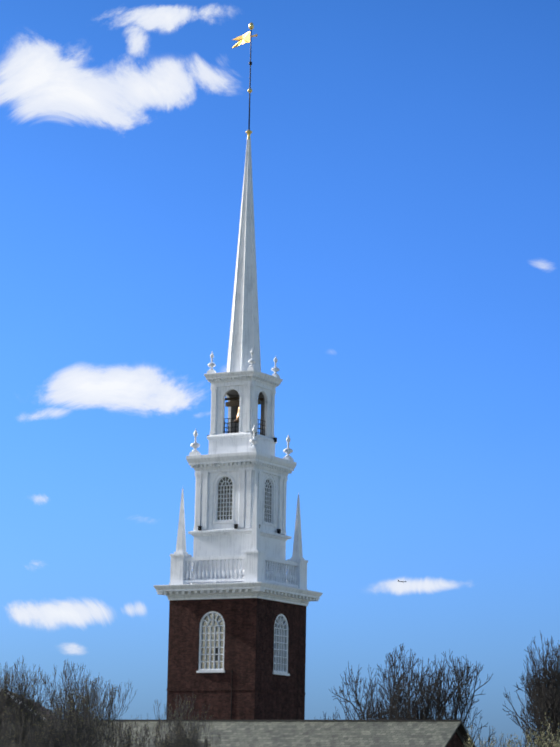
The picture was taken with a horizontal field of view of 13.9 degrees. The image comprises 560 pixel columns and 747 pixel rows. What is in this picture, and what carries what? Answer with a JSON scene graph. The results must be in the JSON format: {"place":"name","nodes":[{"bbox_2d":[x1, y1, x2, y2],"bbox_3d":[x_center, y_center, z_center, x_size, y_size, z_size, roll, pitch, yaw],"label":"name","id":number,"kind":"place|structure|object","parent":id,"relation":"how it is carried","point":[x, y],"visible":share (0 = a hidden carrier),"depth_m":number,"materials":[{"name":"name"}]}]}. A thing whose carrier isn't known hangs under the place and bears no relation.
{"place":"outdoors","nodes":[
{"label":"outdoors","id":0,"kind":"place"},
{"bbox_2d":[0,688,54,719],"bbox_3d":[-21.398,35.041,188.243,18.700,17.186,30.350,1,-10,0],"label":"side building","id":1,"kind":"structure","parent":0,"point":[27,709],"depth_m":175.84,"materials":[{"name":"brick"}]},
{"bbox_2d":[166,598,305,719],"bbox_3d":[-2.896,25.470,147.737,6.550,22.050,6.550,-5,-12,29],"label":"brick tower","id":2,"kind":"structure","parent":0,"point":[261,690],"depth_m":146.32,"materials":[{"name":"brown brick"}]},
{"bbox_2d":[153,582,322,605],"bbox_3d":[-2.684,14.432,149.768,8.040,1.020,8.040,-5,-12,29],"label":"cornice","id":3,"kind":"structure","parent":2,"relation":"on","point":[279,593],"depth_m":146.94,"materials":[{"name":"white paint"}]},
{"bbox_2d":[169,481,307,589],"bbox_3d":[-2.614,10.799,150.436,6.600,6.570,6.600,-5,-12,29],"label":"balustrade and obelisks","id":4,"kind":"object","parent":3,"relation":"on","point":[254,557],"visible":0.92,"depth_m":148.27,"materials":[{"name":"white paint"}]},
{"bbox_2d":[186,451,296,583],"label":"steeple tier","id":5,"kind":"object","parent":3,"relation":"on","point":[244,471],"depth_m":149.09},
{"bbox_2d":[198,524,280,533],"bbox_3d":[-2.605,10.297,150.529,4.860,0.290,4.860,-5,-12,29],"label":"floodlights","id":6,"kind":"object","parent":5,"relation":"attached to","point":[236,527],"visible":0.48,"depth_m":149.25,"materials":[{"name":"black metal"}]},
{"bbox_2d":[189,347,293,461],"bbox_3d":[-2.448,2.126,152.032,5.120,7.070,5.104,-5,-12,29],"label":"urn finials","id":7,"kind":"object","parent":5,"relation":"on","point":[254,441],"visible":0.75,"depth_m":150.66,"materials":[{"name":"white paint"}]},
{"bbox_2d":[204,370,282,455],"bbox_3d":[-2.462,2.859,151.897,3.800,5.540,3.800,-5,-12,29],"label":"belfry","id":8,"kind":"object","parent":5,"relation":"on","point":[249,388],"visible":0.98,"depth_m":150.89,"materials":[{"name":"white paint"}]},
{"bbox_2d":[234,407,238,421],"bbox_3d":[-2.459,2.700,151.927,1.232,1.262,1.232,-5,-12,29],"label":"bell","id":9,"kind":"object","parent":8,"relation":"attached to","point":[237,419],"visible":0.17,"depth_m":151.69,"materials":[{"name":"brown metal"}]},
{"bbox_2d":[226,139,260,371],"bbox_3d":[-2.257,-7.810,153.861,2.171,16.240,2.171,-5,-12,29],"label":"spire","id":10,"kind":"structure","parent":8,"relation":"on","point":[244,337],"depth_m":152.88,"materials":[{"name":"white paint"}]},
{"bbox_2d":[246,22,253,138],"bbox_3d":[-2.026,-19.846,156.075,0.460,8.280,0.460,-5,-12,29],"label":"gilded finial","id":11,"kind":"object","parent":10,"relation":"on","point":[249,90],"visible":0.92,"depth_m":155.81,"materials":[{"name":"gold metal"}]},
{"bbox_2d":[248,30,251,128],"bbox_3d":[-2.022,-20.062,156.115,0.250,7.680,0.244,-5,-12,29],"label":"pole","id":12,"kind":"object","parent":11,"relation":"attached to","point":[250,63],"visible":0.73,"depth_m":156.03,"materials":[{"name":"black metal"}]},
{"bbox_2d":[231,31,257,48],"bbox_3d":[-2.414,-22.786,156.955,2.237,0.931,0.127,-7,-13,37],"label":"weather vane","id":13,"kind":"object","parent":12,"relation":"attached to","point":[244,38],"visible":1,"depth_m":157.01,"materials":[{"name":"gold metal"}]},
{"bbox_2d":[224,417,264,435],"bbox_3d":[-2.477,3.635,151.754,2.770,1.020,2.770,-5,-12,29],"label":"belfry railings","id":14,"kind":"object","parent":8,"relation":"attached to","point":[235,422],"visible":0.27,"depth_m":150.87,"materials":[{"name":"black metal"}]},
{"bbox_2d":[225,397,263,406],"bbox_3d":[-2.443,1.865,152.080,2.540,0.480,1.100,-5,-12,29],"label":"bell frame","id":15,"kind":"object","parent":8,"relation":"in","point":[234,401],"visible":0.55,"depth_m":152.14,"materials":[{"name":"brown wood"}]},
{"bbox_2d":[216,476,272,523],"bbox_3d":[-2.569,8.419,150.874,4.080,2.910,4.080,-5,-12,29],"label":"arched windows","id":16,"kind":"structure","parent":5,"relation":"in","point":[224,498],"depth_m":149.36,"materials":[{"name":"white glass"}]},
{"bbox_2d":[196,611,289,675],"bbox_3d":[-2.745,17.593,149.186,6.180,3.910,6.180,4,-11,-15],"label":"tower windows","id":17,"kind":"structure","parent":2,"relation":"attached to","point":[211,640],"depth_m":146.77,"materials":[{"name":"white paint"}]},
{"bbox_2d":[0,0,559,746],"label":"sky","id":18,"kind":"structure","parent":0,"point":[405,154],"materials":[{"name":"blue"}]},
{"bbox_2d":[446,732,463,746],"bbox_3d":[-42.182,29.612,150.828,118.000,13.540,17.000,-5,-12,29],"label":"nave walls","id":19,"kind":"structure","parent":0,"point":[455,741],"depth_m":123.35,"materials":[{"name":"brown brick"}]},
{"bbox_2d":[0,720,475,746],"bbox_3d":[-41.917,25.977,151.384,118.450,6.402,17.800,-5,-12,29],"label":"roof","id":20,"kind":"structure","parent":19,"relation":"on","point":[336,733],"depth_m":126.11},
{"bbox_2d":[456,729,466,746],"bbox_3d":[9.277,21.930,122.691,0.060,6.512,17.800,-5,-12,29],"label":"nave rake boards","id":21,"kind":"object","parent":20,"relation":"attached to","point":[460,736],"depth_m":123.84,"materials":[{"name":"black wood"}]},
{"label":"ground","id":22,"kind":"structure","parent":0,"visible":0},
{"bbox_2d":[0,687,23,746],"bbox_3d":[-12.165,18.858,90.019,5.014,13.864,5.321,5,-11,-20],"label":"tree","id":23,"kind":"object","parent":22,"relation":"on","point":[4,722],"visible":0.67,"depth_m":89.87,"materials":[{"name":"brown plant"}]},
{"bbox_2d":[0,685,109,746],"bbox_3d":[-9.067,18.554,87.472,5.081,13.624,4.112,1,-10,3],"label":"tree","id":24,"kind":"object","parent":22,"relation":"on","point":[61,738],"visible":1,"depth_m":88.55,"materials":[{"name":"brown plant"}]},
{"bbox_2d":[0,655,127,746],"bbox_3d":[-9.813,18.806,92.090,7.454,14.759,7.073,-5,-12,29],"label":"tree","id":25,"kind":"object","parent":22,"relation":"on","point":[18,697],"visible":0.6,"depth_m":92.11,"materials":[{"name":"brown plant"}]},
{"bbox_2d":[43,670,152,746],"bbox_3d":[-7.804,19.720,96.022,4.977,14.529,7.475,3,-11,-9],"label":"tree","id":26,"kind":"object","parent":22,"relation":"on","point":[111,719],"visible":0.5,"depth_m":96.43,"materials":[{"name":"brown plant"}]},
{"bbox_2d":[112,694,220,746],"bbox_3d":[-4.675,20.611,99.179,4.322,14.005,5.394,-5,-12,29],"label":"tree","id":27,"kind":"object","parent":22,"relation":"on","point":[168,717],"visible":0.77,"depth_m":100.09,"materials":[{"name":"brown plant"}]},
{"bbox_2d":[158,712,212,746],"bbox_3d":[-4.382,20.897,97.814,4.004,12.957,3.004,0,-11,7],"label":"tree","id":28,"kind":"object","parent":22,"relation":"on","point":[177,743],"visible":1,"depth_m":98.51,"materials":[{"name":"brown plant"}]},
{"bbox_2d":[317,643,505,746],"bbox_3d":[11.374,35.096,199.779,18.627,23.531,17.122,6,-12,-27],"label":"tree","id":29,"kind":"object","parent":22,"relation":"on","point":[394,708],"visible":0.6,"depth_m":199.64,"materials":[{"name":"brown plant"}]},
{"bbox_2d":[466,725,512,746],"bbox_3d":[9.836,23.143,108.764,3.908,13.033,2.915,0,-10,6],"label":"leafing tree","id":30,"kind":"object","parent":22,"relation":"on","point":[484,741],"visible":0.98,"depth_m":110.03,"materials":[{"name":"green plant"}]},
{"bbox_2d":[482,732,522,746],"bbox_3d":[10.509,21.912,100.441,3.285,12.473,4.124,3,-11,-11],"label":"leafing tree","id":31,"kind":"object","parent":22,"relation":"on","point":[512,742],"visible":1,"depth_m":101.98,"materials":[{"name":"green plant"}]},
{"bbox_2d":[500,712,556,746],"bbox_3d":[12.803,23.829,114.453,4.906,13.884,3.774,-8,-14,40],"label":"leafing tree","id":32,"kind":"object","parent":22,"relation":"on","point":[537,739],"visible":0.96,"depth_m":115.12,"materials":[{"name":"green plant"}]},
{"bbox_2d":[503,633,559,746],"bbox_3d":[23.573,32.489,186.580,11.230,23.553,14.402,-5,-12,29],"label":"tree","id":33,"kind":"object","parent":22,"relation":"on","point":[546,699],"visible":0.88,"depth_m":187.27,"materials":[{"name":"brown plant"}]},
{"bbox_2d":[540,724,559,746],"bbox_3d":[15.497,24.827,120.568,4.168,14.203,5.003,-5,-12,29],"label":"leafing tree","id":34,"kind":"object","parent":22,"relation":"on","point":[553,741],"visible":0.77,"depth_m":121.99,"materials":[{"name":"green plant"}]},
{"bbox_2d":[547,729,559,746],"bbox_3d":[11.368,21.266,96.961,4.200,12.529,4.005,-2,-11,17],"label":"leafing tree","id":35,"kind":"object","parent":22,"relation":"on","point":[557,744],"visible":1,"depth_m":98.61,"materials":[{"name":"green plant"}]}
]}

